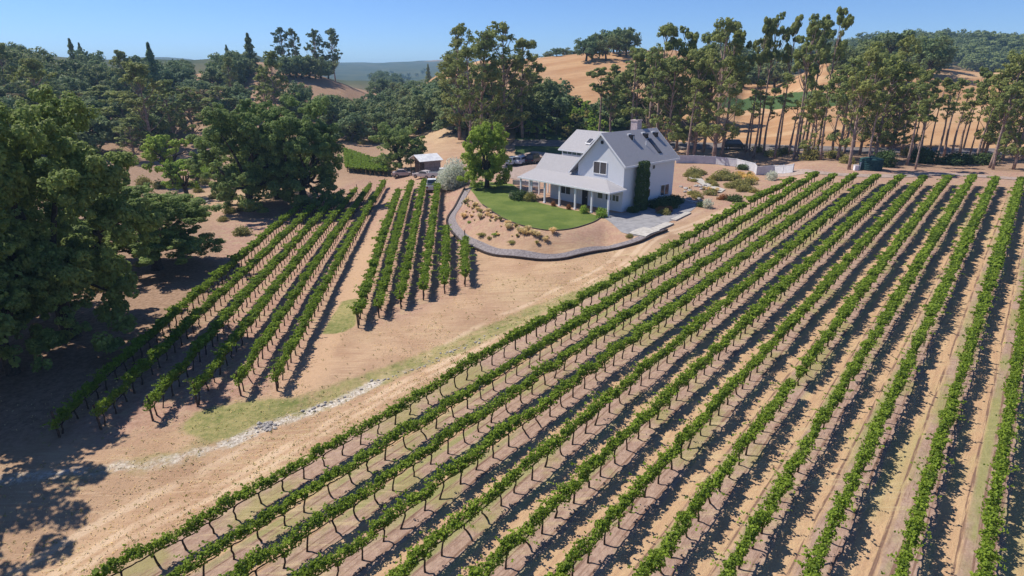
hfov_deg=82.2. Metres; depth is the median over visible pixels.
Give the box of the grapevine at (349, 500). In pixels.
[339,488,372,518]
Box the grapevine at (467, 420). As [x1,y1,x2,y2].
[452,412,479,441]
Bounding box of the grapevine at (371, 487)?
[359,474,390,502]
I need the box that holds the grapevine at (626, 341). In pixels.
[612,337,636,358]
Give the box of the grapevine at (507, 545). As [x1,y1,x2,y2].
[494,533,521,569]
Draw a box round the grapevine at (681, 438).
[673,427,700,457]
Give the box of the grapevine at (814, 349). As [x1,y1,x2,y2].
[802,343,825,368]
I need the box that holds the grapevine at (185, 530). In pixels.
[154,523,200,549]
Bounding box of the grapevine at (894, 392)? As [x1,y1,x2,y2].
[878,384,908,402]
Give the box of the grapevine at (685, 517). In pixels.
[673,501,706,537]
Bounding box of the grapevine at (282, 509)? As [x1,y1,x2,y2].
[263,493,298,525]
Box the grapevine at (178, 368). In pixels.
[165,362,186,386]
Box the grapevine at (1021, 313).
[1017,308,1023,317]
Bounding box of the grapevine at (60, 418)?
[40,407,74,433]
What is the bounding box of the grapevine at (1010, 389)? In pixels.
[1002,385,1021,405]
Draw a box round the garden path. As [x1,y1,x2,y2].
[448,187,663,258]
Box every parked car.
[392,169,414,176]
[412,170,430,178]
[505,156,515,165]
[515,155,525,164]
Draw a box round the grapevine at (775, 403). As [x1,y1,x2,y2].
[758,396,790,418]
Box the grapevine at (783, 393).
[773,386,794,410]
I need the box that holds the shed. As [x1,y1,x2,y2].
[408,153,442,174]
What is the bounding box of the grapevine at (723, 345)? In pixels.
[712,342,731,359]
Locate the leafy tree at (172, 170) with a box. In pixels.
[154,159,201,194]
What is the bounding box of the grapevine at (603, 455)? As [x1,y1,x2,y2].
[585,445,617,476]
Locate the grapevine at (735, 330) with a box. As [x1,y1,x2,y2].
[726,323,741,345]
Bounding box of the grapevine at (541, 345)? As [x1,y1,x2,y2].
[535,338,556,360]
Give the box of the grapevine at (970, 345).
[957,339,983,353]
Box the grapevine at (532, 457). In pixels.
[520,446,554,480]
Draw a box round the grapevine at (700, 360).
[687,355,704,382]
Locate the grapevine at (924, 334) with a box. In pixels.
[909,330,934,354]
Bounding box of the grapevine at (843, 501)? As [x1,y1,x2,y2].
[829,490,855,526]
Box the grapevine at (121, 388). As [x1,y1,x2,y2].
[111,378,135,401]
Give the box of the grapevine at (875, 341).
[866,338,879,356]
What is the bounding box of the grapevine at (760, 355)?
[750,352,766,372]
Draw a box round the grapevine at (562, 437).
[550,427,571,454]
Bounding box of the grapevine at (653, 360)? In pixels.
[643,355,658,378]
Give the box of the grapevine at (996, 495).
[980,478,1014,505]
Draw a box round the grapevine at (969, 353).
[955,350,974,365]
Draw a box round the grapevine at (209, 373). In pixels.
[189,366,217,391]
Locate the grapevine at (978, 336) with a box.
[966,323,990,337]
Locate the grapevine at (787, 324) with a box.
[776,319,793,343]
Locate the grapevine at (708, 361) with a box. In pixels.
[700,355,715,374]
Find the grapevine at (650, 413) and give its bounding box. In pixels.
[630,404,666,427]
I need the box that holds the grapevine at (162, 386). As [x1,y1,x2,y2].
[151,377,171,407]
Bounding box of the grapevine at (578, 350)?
[570,342,585,362]
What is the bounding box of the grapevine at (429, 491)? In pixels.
[404,478,438,510]
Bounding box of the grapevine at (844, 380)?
[839,372,857,387]
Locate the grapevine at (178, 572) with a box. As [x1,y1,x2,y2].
[160,562,193,575]
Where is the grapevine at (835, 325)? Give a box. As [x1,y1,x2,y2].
[824,319,841,330]
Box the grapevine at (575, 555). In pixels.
[558,538,596,575]
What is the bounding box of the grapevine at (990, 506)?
[979,495,1004,527]
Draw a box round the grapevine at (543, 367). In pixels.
[529,359,559,384]
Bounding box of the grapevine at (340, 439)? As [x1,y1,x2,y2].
[331,427,357,455]
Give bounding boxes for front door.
[582,190,587,204]
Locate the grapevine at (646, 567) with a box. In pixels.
[627,550,659,575]
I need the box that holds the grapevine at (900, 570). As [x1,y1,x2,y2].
[881,553,910,575]
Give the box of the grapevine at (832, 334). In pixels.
[819,326,844,346]
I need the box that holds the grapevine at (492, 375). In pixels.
[483,367,501,389]
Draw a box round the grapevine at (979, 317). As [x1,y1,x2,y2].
[969,311,985,322]
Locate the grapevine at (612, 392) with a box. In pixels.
[592,387,620,412]
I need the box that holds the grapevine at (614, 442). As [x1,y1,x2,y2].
[605,431,634,463]
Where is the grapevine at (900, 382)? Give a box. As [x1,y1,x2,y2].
[888,377,910,390]
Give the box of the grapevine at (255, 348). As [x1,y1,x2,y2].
[250,339,266,366]
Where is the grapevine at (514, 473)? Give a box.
[501,459,531,492]
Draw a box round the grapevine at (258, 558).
[234,544,271,575]
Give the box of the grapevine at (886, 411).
[868,399,893,421]
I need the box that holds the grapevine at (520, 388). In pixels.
[509,378,533,402]
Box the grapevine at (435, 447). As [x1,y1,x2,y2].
[413,435,442,464]
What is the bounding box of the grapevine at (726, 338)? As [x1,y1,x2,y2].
[715,332,737,352]
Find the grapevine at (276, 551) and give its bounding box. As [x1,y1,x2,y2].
[262,534,301,568]
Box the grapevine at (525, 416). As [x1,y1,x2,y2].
[514,407,535,433]
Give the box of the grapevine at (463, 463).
[448,456,476,484]
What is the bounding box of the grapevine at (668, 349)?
[662,343,682,362]
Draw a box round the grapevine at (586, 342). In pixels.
[580,335,600,355]
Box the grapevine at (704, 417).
[693,407,712,435]
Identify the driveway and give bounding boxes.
[768,169,1016,179]
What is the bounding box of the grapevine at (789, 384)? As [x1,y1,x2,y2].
[771,377,797,401]
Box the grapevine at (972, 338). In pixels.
[962,334,982,342]
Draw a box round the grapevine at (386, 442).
[365,429,404,460]
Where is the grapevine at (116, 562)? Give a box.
[97,543,141,575]
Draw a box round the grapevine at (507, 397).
[494,387,515,411]
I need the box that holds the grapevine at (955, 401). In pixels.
[943,395,966,413]
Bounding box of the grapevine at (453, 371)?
[444,365,468,387]
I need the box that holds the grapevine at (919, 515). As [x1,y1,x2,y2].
[903,506,929,534]
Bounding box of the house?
[518,116,679,215]
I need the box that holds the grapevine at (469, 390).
[454,382,476,408]
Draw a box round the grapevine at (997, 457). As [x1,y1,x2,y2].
[983,454,1019,481]
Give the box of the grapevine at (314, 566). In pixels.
[286,552,331,575]
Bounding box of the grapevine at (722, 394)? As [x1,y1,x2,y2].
[707,387,734,415]
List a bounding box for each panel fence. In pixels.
[513,179,537,186]
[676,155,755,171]
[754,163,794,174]
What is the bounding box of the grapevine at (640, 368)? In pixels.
[630,358,653,385]
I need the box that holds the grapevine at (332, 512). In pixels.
[307,498,352,532]
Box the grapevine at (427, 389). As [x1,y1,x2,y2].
[412,381,438,404]
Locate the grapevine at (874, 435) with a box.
[856,425,890,443]
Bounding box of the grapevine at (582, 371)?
[574,361,597,388]
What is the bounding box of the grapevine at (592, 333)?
[582,325,604,348]
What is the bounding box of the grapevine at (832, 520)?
[822,505,848,538]
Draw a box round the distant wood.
[748,27,1023,72]
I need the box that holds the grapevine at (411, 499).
[388,490,422,529]
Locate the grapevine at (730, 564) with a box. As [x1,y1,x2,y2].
[710,549,754,575]
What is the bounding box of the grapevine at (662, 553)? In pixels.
[645,536,682,573]
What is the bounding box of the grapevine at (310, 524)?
[281,512,329,551]
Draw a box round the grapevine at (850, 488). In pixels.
[834,480,859,509]
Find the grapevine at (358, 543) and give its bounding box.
[345,529,386,560]
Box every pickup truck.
[426,178,435,191]
[427,167,445,177]
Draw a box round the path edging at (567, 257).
[446,187,667,260]
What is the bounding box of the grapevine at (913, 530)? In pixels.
[894,517,931,543]
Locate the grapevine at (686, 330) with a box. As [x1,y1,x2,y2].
[678,324,695,348]
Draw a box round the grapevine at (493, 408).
[474,398,510,422]
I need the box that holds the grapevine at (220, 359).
[211,354,225,374]
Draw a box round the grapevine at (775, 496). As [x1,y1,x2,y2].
[756,485,795,509]
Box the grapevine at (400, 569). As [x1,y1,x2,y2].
[384,554,418,575]
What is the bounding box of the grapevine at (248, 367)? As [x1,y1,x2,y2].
[244,359,254,380]
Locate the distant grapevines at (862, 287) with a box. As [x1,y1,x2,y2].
[82,147,1023,575]
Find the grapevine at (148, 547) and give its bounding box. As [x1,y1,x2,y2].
[122,530,173,566]
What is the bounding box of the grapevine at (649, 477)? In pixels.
[628,461,656,497]
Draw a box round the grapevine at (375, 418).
[368,407,391,433]
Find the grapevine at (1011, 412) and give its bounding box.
[995,406,1023,420]
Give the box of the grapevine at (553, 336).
[539,329,560,352]
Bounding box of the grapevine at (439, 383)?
[430,373,452,395]
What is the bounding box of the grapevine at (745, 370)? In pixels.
[738,362,758,388]
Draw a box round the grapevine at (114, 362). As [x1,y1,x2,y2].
[105,356,125,380]
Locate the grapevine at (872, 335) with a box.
[866,329,881,348]
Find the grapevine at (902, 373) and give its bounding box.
[894,366,920,378]
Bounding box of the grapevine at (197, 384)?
[182,373,209,404]
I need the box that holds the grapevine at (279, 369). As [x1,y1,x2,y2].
[264,362,285,387]
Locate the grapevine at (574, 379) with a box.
[555,374,582,397]
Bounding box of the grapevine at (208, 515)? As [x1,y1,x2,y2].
[185,501,227,533]
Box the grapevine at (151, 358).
[144,355,156,374]
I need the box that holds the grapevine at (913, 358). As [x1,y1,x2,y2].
[895,352,917,364]
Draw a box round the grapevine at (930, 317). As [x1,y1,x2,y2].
[920,315,935,326]
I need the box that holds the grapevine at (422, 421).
[409,414,433,435]
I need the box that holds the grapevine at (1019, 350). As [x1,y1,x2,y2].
[1011,346,1023,359]
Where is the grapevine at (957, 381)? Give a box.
[950,378,970,389]
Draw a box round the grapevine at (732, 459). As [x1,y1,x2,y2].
[723,451,744,477]
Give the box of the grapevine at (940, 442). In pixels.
[925,434,952,451]
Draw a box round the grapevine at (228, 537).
[201,523,249,559]
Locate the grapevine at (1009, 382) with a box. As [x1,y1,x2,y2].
[1001,377,1021,394]
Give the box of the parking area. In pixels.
[501,151,561,181]
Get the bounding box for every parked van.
[525,153,541,163]
[725,139,744,149]
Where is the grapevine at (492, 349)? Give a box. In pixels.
[480,342,503,364]
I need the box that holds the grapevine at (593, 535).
[570,528,610,563]
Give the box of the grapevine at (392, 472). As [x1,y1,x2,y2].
[372,459,414,490]
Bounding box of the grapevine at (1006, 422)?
[996,412,1019,438]
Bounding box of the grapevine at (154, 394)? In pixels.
[142,388,164,415]
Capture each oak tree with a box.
[0,41,23,51]
[0,43,20,90]
[0,49,46,77]
[0,67,24,85]
[0,83,13,97]
[0,84,165,354]
[0,95,19,108]
[0,208,96,375]
[0,234,45,344]
[3,157,69,317]
[5,57,61,108]
[5,77,43,104]
[6,93,31,103]
[17,58,39,82]
[22,46,56,64]
[22,76,60,91]
[23,66,65,87]
[36,160,148,253]
[42,59,95,85]
[44,63,66,78]
[47,81,71,93]
[48,113,113,151]
[50,76,91,91]
[53,59,92,72]
[57,92,84,99]
[61,89,88,97]
[62,111,119,150]
[70,182,225,276]
[72,48,105,65]
[75,52,108,66]
[77,64,111,96]
[80,60,107,73]
[81,96,110,134]
[85,99,121,130]
[91,95,110,117]
[103,74,139,96]
[107,66,133,81]
[107,103,123,121]
[108,49,131,89]
[113,55,162,73]
[113,101,162,120]
[118,112,171,142]
[127,71,145,95]
[140,90,187,132]
[141,81,153,94]
[156,62,178,71]
[161,61,195,78]
[161,65,196,87]
[167,65,193,86]
[169,59,194,68]
[170,63,194,85]
[175,79,208,89]
[179,58,197,76]
[184,98,298,212]
[185,80,219,95]
[185,89,210,108]
[195,96,214,118]
[197,68,221,85]
[199,61,218,78]
[204,50,248,76]
[205,66,243,89]
[209,93,249,114]
[211,52,246,72]
[211,57,249,83]
[220,85,254,96]
[221,56,237,86]
[221,108,317,198]
[224,81,252,107]
[237,92,344,208]
[239,69,246,81]
[244,57,256,77]
[249,68,278,109]
[263,79,284,100]
[275,58,297,76]
[278,98,303,119]
[279,82,312,101]
[280,54,307,76]
[281,80,313,116]
[285,57,309,78]
[289,55,315,78]
[297,54,323,78]
[303,54,325,79]
[307,94,361,124]
[312,93,344,124]
[319,60,339,78]
[320,60,331,78]
[335,113,372,141]
[336,98,363,115]
[337,97,362,114]
[338,111,376,139]
[352,92,384,103]
[354,98,385,122]
[361,106,393,132]
[363,101,388,130]
[364,80,388,93]
[364,92,387,99]
[366,100,409,129]
[368,122,427,170]
[370,72,388,79]
[370,76,379,83]
[371,111,411,137]
[378,78,400,90]
[378,87,399,97]
[378,92,406,105]
[386,73,402,79]
[390,82,403,91]
[395,86,420,100]
[395,102,435,133]
[397,78,410,84]
[400,80,417,88]
[405,92,412,105]
[406,91,435,128]
[408,80,431,94]
[408,88,437,119]
[409,83,426,95]
[411,83,436,96]
[414,82,436,101]
[420,77,451,91]
[421,78,456,87]
[421,98,443,120]
[431,90,456,111]
[432,93,460,114]
[432,105,462,133]
[434,105,456,131]
[436,84,467,97]
[440,49,460,77]
[448,108,478,136]
[471,94,494,118]
[488,105,532,126]
[500,87,537,131]
[512,87,567,128]
[518,82,558,96]
[532,94,577,129]
[534,77,564,112]
[539,78,582,102]
[542,51,553,56]
[549,48,562,55]
[559,47,570,54]
[573,36,600,60]
[589,96,627,126]
[591,31,605,46]
[594,34,619,59]
[600,27,622,52]
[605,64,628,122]
[607,27,634,55]
[610,30,641,56]
[612,104,641,129]
[622,63,635,107]
[629,98,654,119]
[641,65,667,127]
[654,91,692,125]
[661,77,685,130]
[684,77,704,124]
[687,64,718,121]
[688,46,720,102]
[707,41,733,53]
[715,44,746,58]
[719,45,762,57]
[727,62,761,87]
[749,59,774,83]
[755,61,785,84]
[761,60,791,87]
[825,47,863,83]
[829,45,853,64]
[847,44,870,69]
[857,32,896,50]
[875,29,915,53]
[893,43,919,62]
[905,33,925,65]
[907,32,958,74]
[922,37,958,69]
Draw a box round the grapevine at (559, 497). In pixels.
[536,481,574,518]
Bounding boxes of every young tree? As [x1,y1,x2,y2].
[530,123,541,137]
[531,120,546,134]
[539,125,551,138]
[558,116,569,128]
[561,125,572,137]
[563,128,572,138]
[569,109,580,123]
[570,113,582,126]
[573,99,587,108]
[573,123,585,129]
[577,107,585,121]
[582,100,592,117]
[584,110,595,121]
[587,118,598,130]
[588,111,598,124]
[596,119,608,131]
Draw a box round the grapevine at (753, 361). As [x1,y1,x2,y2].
[740,355,765,380]
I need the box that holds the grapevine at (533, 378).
[522,372,547,394]
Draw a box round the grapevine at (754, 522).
[737,505,776,548]
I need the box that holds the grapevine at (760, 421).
[743,413,776,443]
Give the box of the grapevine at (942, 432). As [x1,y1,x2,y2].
[922,427,949,439]
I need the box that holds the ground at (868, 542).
[0,50,1023,575]
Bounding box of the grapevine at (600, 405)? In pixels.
[587,394,612,425]
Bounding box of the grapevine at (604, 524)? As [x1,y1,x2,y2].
[588,506,623,544]
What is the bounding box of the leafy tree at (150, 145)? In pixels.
[140,134,190,183]
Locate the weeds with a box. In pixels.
[0,253,634,571]
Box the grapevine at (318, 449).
[309,440,337,465]
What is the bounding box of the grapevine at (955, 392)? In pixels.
[942,382,964,402]
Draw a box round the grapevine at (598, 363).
[588,358,609,380]
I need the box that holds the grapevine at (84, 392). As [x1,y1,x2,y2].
[70,381,92,408]
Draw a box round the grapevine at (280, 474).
[263,461,303,490]
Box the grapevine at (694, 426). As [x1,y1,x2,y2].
[679,419,706,448]
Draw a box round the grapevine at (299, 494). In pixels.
[280,480,326,512]
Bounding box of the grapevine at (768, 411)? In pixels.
[756,404,775,431]
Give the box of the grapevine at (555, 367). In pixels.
[549,358,565,377]
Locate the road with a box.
[509,140,1020,155]
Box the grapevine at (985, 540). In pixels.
[978,529,1006,567]
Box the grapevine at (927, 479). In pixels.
[909,466,935,493]
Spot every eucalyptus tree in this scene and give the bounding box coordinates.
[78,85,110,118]
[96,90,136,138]
[110,61,169,140]
[112,117,152,158]
[146,79,190,140]
[146,103,172,130]
[163,85,207,134]
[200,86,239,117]
[258,50,288,106]
[270,27,289,56]
[285,28,301,55]
[303,28,324,59]
[320,28,342,80]
[434,23,479,139]
[446,45,483,142]
[456,29,511,129]
[466,63,510,131]
[474,21,538,141]
[501,37,546,137]
[518,69,544,101]
[586,67,615,130]
[600,79,629,131]
[614,46,654,123]
[618,47,647,129]
[629,47,677,128]
[644,22,690,129]
[649,56,691,142]
[668,25,698,149]
[675,49,718,154]
[686,78,703,154]
[689,28,728,151]
[691,17,750,155]
[719,21,759,156]
[732,73,746,138]
[744,89,762,151]
[748,16,776,154]
[750,78,770,157]
[758,11,793,149]
[761,87,781,154]
[773,72,795,158]
[778,14,805,149]
[787,100,805,154]
[791,13,834,159]
[796,62,818,155]
[798,90,831,150]
[800,78,820,148]
[803,14,836,150]
[808,84,827,147]
[814,78,839,159]
[817,6,854,148]
[824,57,867,159]
[831,88,852,149]
[839,47,891,169]
[842,41,891,146]
[842,76,870,153]
[845,51,894,154]
[861,54,919,155]
[868,78,892,156]
[869,34,922,147]
[874,63,932,154]
[887,91,909,150]
[900,67,932,150]
[905,83,929,165]
[910,69,938,158]
[914,95,942,169]
[915,90,936,152]
[916,77,944,147]
[929,77,955,152]
[936,83,959,155]
[942,77,970,156]
[951,92,974,154]
[958,100,978,152]
[962,66,993,148]
[969,78,996,154]
[974,63,1023,155]
[977,99,998,156]
[980,54,1023,158]
[980,85,1003,153]
[988,84,1020,167]
[992,80,1023,169]
[995,88,1023,169]
[1001,91,1023,159]
[1005,69,1023,159]
[1007,41,1023,154]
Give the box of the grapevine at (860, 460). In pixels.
[851,447,874,474]
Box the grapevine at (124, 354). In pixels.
[107,347,133,371]
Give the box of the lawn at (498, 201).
[469,181,597,229]
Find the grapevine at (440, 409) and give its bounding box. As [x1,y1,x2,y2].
[424,405,448,428]
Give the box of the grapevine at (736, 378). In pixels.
[726,370,748,394]
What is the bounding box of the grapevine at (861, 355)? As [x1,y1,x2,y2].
[847,350,870,363]
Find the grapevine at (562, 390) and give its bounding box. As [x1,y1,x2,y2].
[551,380,571,406]
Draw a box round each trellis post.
[50,410,60,437]
[92,404,102,429]
[146,395,153,420]
[192,382,198,406]
[235,372,241,395]
[273,367,277,390]
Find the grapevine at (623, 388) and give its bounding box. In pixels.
[613,380,628,402]
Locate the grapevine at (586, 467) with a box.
[570,453,602,487]
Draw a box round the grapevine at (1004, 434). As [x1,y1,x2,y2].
[995,425,1020,447]
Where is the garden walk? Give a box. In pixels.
[689,177,724,191]
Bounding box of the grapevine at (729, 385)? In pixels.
[715,379,738,404]
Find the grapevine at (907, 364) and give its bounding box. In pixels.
[897,358,916,375]
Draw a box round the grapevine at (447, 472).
[427,462,459,499]
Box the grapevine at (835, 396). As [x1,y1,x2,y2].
[822,389,847,416]
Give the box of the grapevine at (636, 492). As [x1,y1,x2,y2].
[617,478,647,512]
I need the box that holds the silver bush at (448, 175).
[435,157,469,190]
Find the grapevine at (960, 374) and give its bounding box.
[955,366,975,380]
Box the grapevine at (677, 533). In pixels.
[653,522,697,558]
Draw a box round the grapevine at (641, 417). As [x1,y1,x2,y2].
[629,410,650,438]
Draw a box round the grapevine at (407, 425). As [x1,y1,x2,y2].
[392,418,415,447]
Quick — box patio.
[605,200,696,235]
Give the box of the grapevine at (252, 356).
[245,349,259,373]
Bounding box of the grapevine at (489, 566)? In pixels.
[461,551,513,575]
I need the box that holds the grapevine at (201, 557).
[173,541,226,575]
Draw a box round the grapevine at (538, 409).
[526,401,547,423]
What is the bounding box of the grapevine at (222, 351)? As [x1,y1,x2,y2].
[211,343,235,365]
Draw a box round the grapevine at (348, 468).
[327,459,367,482]
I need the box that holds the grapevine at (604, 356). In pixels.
[590,349,619,371]
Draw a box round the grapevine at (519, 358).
[505,353,527,375]
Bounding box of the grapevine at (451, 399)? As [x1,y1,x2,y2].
[433,390,467,416]
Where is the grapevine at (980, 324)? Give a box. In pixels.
[966,319,988,329]
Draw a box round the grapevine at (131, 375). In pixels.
[114,366,144,393]
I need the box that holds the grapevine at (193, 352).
[182,348,200,370]
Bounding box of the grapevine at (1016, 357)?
[1008,352,1023,364]
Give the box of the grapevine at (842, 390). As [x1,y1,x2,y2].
[830,383,852,406]
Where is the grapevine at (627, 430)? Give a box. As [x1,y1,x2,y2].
[611,421,642,449]
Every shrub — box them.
[84,286,103,292]
[134,174,151,184]
[150,178,164,188]
[192,188,204,192]
[198,177,212,184]
[208,194,216,198]
[216,215,229,221]
[221,206,236,213]
[231,225,252,236]
[346,135,357,140]
[357,138,368,144]
[509,189,526,200]
[522,190,538,201]
[578,205,589,213]
[595,207,607,217]
[625,233,633,237]
[626,206,638,212]
[633,160,650,210]
[648,198,667,208]
[655,195,679,203]
[655,206,663,212]
[656,208,670,214]
[662,201,679,208]
[668,194,685,204]
[682,170,694,176]
[686,166,705,174]
[686,189,701,194]
[687,173,701,177]
[688,192,702,198]
[696,202,706,207]
[702,188,716,195]
[702,198,713,208]
[704,179,717,183]
[708,174,721,180]
[713,168,732,175]
[716,194,727,199]
[717,174,729,180]
[724,180,737,188]
[725,172,741,180]
[725,194,743,201]
[732,178,752,187]
[735,164,748,169]
[736,185,744,191]
[741,183,755,191]
[742,173,755,178]
[743,177,757,184]
[749,188,760,192]
[750,144,765,151]
[763,147,781,156]
[765,170,777,180]
[777,145,792,154]
[798,144,822,160]
[824,148,844,158]
[839,153,855,163]
[873,148,899,167]
[900,147,915,155]
[909,146,940,163]
[933,155,967,165]
[944,151,976,164]
[971,151,1001,165]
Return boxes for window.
[561,186,570,194]
[562,151,582,155]
[593,161,606,174]
[597,192,602,198]
[605,194,611,200]
[612,194,619,202]
[660,183,669,195]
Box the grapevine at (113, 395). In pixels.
[95,388,119,413]
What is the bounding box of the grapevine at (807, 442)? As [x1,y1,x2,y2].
[796,433,823,457]
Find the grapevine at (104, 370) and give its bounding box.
[87,362,117,390]
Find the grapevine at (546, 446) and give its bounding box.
[532,435,560,467]
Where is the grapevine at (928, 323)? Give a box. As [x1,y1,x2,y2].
[915,319,936,330]
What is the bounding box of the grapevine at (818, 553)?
[799,543,828,575]
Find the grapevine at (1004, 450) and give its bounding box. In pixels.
[993,440,1017,469]
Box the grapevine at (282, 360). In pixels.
[271,354,290,379]
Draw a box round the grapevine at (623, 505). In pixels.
[601,494,639,527]
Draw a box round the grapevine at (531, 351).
[517,342,538,367]
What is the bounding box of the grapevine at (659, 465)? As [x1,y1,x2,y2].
[652,455,677,483]
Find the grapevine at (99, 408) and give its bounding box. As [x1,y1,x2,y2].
[89,397,111,425]
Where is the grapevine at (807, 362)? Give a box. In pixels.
[797,353,823,374]
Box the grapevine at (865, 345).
[857,338,875,362]
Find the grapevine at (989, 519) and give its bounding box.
[981,510,1008,541]
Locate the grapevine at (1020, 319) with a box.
[1014,314,1023,325]
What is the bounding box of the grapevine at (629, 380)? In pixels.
[621,371,639,394]
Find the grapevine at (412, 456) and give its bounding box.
[392,448,425,476]
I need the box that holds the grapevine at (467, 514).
[444,501,480,534]
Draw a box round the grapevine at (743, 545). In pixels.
[731,530,762,569]
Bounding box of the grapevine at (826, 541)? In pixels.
[808,527,840,558]
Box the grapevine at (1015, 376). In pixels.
[1007,369,1023,386]
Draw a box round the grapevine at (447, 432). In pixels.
[435,423,468,453]
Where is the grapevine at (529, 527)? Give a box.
[505,518,542,546]
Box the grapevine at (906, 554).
[887,539,925,565]
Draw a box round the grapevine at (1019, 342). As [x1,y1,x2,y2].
[1003,338,1023,349]
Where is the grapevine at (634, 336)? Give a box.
[621,330,640,351]
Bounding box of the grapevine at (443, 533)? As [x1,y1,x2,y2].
[419,518,466,556]
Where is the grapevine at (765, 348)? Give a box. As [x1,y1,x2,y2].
[756,339,776,363]
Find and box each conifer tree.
[67,38,78,63]
[145,42,163,80]
[243,32,260,67]
[424,64,431,81]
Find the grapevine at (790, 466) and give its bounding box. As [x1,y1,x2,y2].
[780,455,805,476]
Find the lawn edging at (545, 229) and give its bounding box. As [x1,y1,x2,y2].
[482,204,600,230]
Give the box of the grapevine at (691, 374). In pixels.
[680,368,697,391]
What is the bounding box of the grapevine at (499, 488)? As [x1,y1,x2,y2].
[485,476,516,505]
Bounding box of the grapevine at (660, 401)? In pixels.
[645,390,673,419]
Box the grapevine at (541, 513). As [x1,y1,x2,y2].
[528,497,568,533]
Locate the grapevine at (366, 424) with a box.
[342,419,377,444]
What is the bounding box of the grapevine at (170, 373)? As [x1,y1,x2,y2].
[159,369,178,395]
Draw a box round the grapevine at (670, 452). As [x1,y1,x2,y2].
[655,442,691,469]
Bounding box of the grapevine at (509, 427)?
[494,413,518,446]
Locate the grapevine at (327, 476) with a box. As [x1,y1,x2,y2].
[312,465,339,495]
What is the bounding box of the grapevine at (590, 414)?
[570,401,597,433]
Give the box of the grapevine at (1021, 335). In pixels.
[1014,331,1023,339]
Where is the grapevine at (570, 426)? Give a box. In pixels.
[561,416,585,444]
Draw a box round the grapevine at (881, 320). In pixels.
[870,314,890,337]
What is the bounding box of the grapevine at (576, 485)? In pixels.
[562,472,600,503]
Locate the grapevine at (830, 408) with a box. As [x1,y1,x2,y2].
[823,400,840,427]
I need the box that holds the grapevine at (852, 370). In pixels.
[844,363,867,388]
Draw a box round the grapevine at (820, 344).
[814,339,826,360]
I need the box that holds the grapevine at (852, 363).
[846,356,870,379]
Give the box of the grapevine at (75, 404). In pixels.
[53,395,90,418]
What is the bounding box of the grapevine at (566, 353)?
[551,346,579,370]
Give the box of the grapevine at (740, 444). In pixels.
[727,433,750,465]
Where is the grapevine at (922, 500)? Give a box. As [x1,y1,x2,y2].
[909,484,941,517]
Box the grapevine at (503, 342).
[497,335,517,357]
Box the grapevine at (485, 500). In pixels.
[463,488,497,517]
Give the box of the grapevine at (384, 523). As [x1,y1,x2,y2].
[362,504,397,541]
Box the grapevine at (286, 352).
[278,348,290,369]
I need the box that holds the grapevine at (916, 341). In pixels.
[904,333,928,349]
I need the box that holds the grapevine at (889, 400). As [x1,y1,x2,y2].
[881,396,896,410]
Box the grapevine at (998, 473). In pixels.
[989,459,1015,491]
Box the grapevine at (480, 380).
[473,373,488,398]
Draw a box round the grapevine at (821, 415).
[807,406,832,434]
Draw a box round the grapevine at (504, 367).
[495,359,520,382]
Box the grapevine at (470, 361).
[451,351,479,380]
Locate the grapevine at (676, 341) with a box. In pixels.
[663,334,682,356]
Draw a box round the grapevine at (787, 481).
[770,468,800,501]
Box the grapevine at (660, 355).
[647,346,665,370]
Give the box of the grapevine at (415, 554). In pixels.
[404,530,437,572]
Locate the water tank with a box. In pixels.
[853,156,883,170]
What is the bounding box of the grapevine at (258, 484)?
[235,476,272,503]
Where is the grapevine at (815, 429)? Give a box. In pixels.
[809,418,829,444]
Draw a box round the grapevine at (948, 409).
[937,402,968,422]
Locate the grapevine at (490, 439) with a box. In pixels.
[473,425,505,457]
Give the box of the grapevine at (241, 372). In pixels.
[230,363,248,391]
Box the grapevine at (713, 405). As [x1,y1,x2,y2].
[698,392,720,425]
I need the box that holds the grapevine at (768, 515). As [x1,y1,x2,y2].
[757,503,792,533]
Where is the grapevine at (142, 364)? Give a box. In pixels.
[124,358,150,384]
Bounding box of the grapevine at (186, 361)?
[178,355,195,376]
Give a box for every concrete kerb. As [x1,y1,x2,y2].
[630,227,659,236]
[641,222,673,233]
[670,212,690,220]
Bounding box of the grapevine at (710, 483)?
[695,472,726,503]
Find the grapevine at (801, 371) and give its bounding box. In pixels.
[790,365,809,385]
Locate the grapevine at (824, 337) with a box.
[815,330,830,353]
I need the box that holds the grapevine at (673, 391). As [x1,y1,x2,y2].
[661,383,679,408]
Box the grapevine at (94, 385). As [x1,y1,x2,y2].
[80,377,107,398]
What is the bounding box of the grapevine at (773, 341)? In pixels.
[766,337,786,356]
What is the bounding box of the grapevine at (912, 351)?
[900,347,924,356]
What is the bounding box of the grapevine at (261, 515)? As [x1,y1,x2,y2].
[239,508,277,541]
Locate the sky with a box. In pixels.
[0,0,1023,62]
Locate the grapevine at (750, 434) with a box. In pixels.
[732,424,766,455]
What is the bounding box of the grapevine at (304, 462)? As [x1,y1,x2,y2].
[288,453,325,478]
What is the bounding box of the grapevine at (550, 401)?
[537,390,559,416]
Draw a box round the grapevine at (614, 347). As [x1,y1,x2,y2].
[605,340,623,365]
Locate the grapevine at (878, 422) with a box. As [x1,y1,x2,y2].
[864,413,891,436]
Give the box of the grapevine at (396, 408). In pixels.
[385,403,408,424]
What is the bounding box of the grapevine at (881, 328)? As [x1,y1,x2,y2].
[872,324,884,338]
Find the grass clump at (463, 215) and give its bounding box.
[459,212,467,218]
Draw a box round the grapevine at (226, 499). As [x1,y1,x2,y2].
[215,487,252,519]
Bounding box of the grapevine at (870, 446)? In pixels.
[849,437,884,468]
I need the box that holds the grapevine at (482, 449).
[464,442,489,469]
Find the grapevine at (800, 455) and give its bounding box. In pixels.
[782,445,817,472]
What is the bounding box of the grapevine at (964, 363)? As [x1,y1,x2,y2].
[957,354,978,375]
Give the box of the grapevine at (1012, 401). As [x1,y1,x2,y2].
[1004,390,1023,415]

